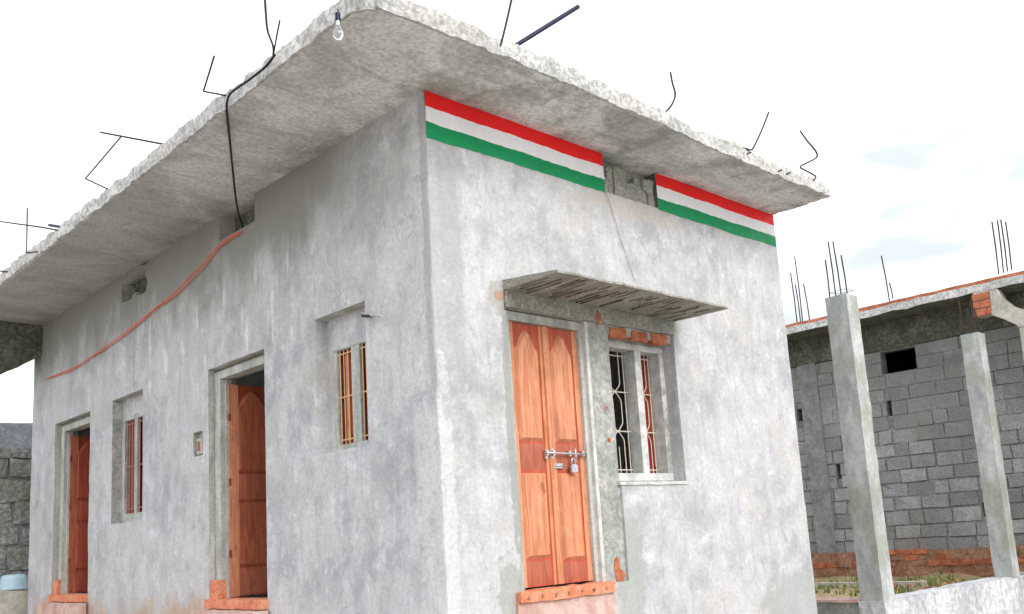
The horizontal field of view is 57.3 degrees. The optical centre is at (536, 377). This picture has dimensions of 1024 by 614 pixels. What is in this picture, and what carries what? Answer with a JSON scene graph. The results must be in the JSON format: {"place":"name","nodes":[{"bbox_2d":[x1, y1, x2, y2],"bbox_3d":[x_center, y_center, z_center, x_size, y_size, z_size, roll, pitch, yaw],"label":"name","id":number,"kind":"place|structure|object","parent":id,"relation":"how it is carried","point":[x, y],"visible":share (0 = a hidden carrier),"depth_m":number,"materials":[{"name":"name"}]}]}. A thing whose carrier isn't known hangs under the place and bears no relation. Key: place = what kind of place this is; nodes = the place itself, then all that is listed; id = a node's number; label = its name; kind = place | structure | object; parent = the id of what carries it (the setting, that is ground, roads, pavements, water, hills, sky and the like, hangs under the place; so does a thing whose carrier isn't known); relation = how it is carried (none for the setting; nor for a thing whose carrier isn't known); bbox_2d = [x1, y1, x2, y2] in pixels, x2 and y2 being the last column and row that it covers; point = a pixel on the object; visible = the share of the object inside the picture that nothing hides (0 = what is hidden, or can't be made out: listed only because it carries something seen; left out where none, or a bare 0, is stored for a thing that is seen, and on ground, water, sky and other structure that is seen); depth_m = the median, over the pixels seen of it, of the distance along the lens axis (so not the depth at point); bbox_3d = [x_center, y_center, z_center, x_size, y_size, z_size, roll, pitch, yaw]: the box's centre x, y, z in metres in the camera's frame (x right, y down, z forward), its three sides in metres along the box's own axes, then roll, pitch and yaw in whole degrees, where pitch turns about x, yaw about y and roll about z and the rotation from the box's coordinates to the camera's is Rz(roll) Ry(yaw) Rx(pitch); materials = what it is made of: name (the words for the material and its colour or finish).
{"place":"outdoors","nodes":[
{"label":"outdoors","id":0,"kind":"place"},
{"bbox_2d":[0,0,1023,422],"label":"sky","id":1,"kind":"structure","parent":0,"point":[911,111],"materials":[{"name":"white"}]},
{"bbox_2d":[814,573,992,597],"bbox_3d":[2.774,3.191,14.111,4.000,0.143,6.900,6,-14,-44],"label":"earth fill","id":2,"kind":"object","parent":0,"point":[895,578],"visible":0.06,"depth_m":13.24,"materials":[{"name":"brown soil"}]},
{"bbox_2d":[814,580,929,589],"bbox_3d":[4.143,2.934,13.103,0.138,0.148,2.714,6,-14,-44],"label":"kerb stone","id":3,"kind":"object","parent":2,"relation":"on","point":[903,583],"visible":0.17,"depth_m":12.79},
{"bbox_2d":[815,569,963,597],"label":"weeds","id":4,"kind":"object","parent":2,"relation":"on","point":[903,589],"visible":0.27,"depth_m":12.28,"materials":[{"name":"green plant"}]},
{"bbox_2d":[893,579,966,588],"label":"earth clods","id":5,"kind":"object","parent":2,"relation":"on","point":[924,587],"visible":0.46,"depth_m":12.11,"materials":[{"name":"brown soil"}]},
{"bbox_3d":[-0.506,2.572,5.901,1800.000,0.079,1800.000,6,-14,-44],"label":"ground","id":6,"kind":"structure","parent":0,"visible":0},
{"bbox_2d":[0,589,27,613],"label":"stone ledge","id":7,"kind":"object","parent":6,"relation":"on","point":[13,601],"visible":0.23,"depth_m":12.52,"materials":[{"name":"beige stone"}]},
{"bbox_2d":[0,574,27,590],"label":"plastic basin","id":8,"kind":"object","parent":7,"relation":"on","point":[14,582],"visible":0.94,"depth_m":12.65,"materials":[{"name":"blue plastic"}]},
{"bbox_2d":[0,423,31,578],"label":"boundary wall","id":9,"kind":"structure","parent":6,"relation":"on","point":[15,459],"depth_m":13.45,"materials":[{"name":"stone"}]},
{"bbox_2d":[0,0,830,613],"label":"cement house","id":10,"kind":"structure","parent":6,"relation":"on","point":[412,338],"depth_m":7.70,"materials":[{"name":"paint"}]},
{"bbox_2d":[68,436,89,592],"bbox_3d":[-5.601,1.694,11.731,0.470,1.928,0.057,5,-13,-42],"label":"door","id":11,"kind":"structure","parent":10,"relation":"in","point":[80,445],"depth_m":11.63,"materials":[{"name":"orange wood"}]},
{"bbox_2d":[121,412,142,520],"bbox_3d":[-4.294,0.953,10.185,0.091,1.150,0.840,6,-14,-44],"label":"window","id":12,"kind":"structure","parent":10,"relation":"in","point":[135,467],"depth_m":10.25,"materials":[{"name":"white paint"}]},
{"bbox_2d":[45,231,242,379],"bbox_3d":[-4.524,-0.649,10.381,0.105,0.594,5.380,6,-14,-44],"label":"extension cable","id":13,"kind":"object","parent":10,"relation":"attached to","point":[159,305],"visible":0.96,"depth_m":9.72,"materials":[{"name":"orange plastic"}]},
{"bbox_2d":[228,384,267,596],"bbox_3d":[-2.659,1.041,8.777,0.470,1.948,0.057,5,-13,-42],"label":"door","id":14,"kind":"structure","parent":10,"relation":"in","point":[246,404],"depth_m":8.72,"materials":[{"name":"orange wood"}]},
{"bbox_2d":[225,54,275,227],"bbox_3d":[-2.317,-1.734,7.376,0.293,0.291,2.815,0,-10,-20],"label":"power cable","id":15,"kind":"object","parent":10,"relation":"attached to","point":[238,87],"visible":0.94,"depth_m":6.96,"materials":[{"name":"black rubber"}]},
{"bbox_2d":[333,9,343,39],"bbox_3d":[-1.197,-2.135,5.659,0.064,0.202,0.064,6,-14,-44],"label":"light bulb","id":16,"kind":"object","parent":10,"relation":"hanging from","point":[338,33],"visible":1,"depth_m":5.64,"materials":[{"name":"glass"}]},
{"bbox_2d":[332,341,368,450],"bbox_3d":[-1.384,0.135,7.281,0.091,0.873,0.690,6,-14,-44],"label":"window","id":17,"kind":"structure","parent":10,"relation":"in","point":[353,397],"depth_m":7.32,"materials":[{"name":"paint"}]},
{"bbox_2d":[509,321,556,587],"bbox_3d":[-0.036,0.556,6.975,0.378,1.955,0.057,6,-14,-44],"label":"door","id":18,"kind":"structure","parent":10,"relation":"in","point":[539,558],"depth_m":6.95,"materials":[{"name":"orange wood"}]},
{"bbox_2d":[540,326,592,583],"bbox_3d":[0.213,0.578,7.196,0.451,1.955,0.088,6,-14,-44],"label":"door","id":19,"kind":"structure","parent":10,"relation":"in","point":[559,351],"depth_m":7.20,"materials":[{"name":"orange wood"}]},
{"bbox_2d":[570,458,577,472],"bbox_3d":[0.288,0.674,7.190,0.068,0.115,0.028,6,-14,-44],"label":"padlock","id":20,"kind":"object","parent":19,"relation":"hanging from","point":[574,468],"visible":1,"depth_m":7.17,"materials":[{"name":"metal"}]},
{"bbox_2d":[606,193,634,280],"bbox_3d":[0.717,-1.202,7.992,0.298,0.743,0.004,6,-14,-44],"label":"thin wire","id":21,"kind":"object","parent":10,"relation":"hanging from","point":[620,237],"visible":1,"depth_m":7.99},
{"bbox_2d":[608,340,673,480],"bbox_3d":[0.822,0.307,8.069,0.918,1.180,0.186,6,-14,-44],"label":"window","id":22,"kind":"structure","parent":10,"relation":"in","point":[643,371],"depth_m":8.12,"materials":[{"name":"beige paint"}]},
{"bbox_2d":[816,597,860,613],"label":"plinth wall","id":23,"kind":"structure","parent":6,"relation":"on","point":[833,605],"depth_m":10.48,"materials":[{"name":"concrete"}]},
{"bbox_2d":[785,219,1023,577],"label":"unfinished building","id":24,"kind":"structure","parent":6,"relation":"on","point":[930,483],"depth_m":13.98,"materials":[{"name":"concrete"}]},
{"bbox_2d":[859,572,1023,613],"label":"plinth wall","id":25,"kind":"structure","parent":6,"relation":"on","point":[994,595],"depth_m":11.17,"materials":[{"name":"white painted plaster"}]},
{"bbox_2d":[825,241,894,600],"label":"concrete column","id":26,"kind":"structure","parent":25,"relation":"on","point":[873,564],"depth_m":10.46,"materials":[{"name":"grey concrete"}]},
{"bbox_2d":[958,300,1019,577],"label":"concrete column","id":27,"kind":"structure","parent":25,"relation":"on","point":[991,469],"depth_m":12.38,"materials":[{"name":"grey concrete"}]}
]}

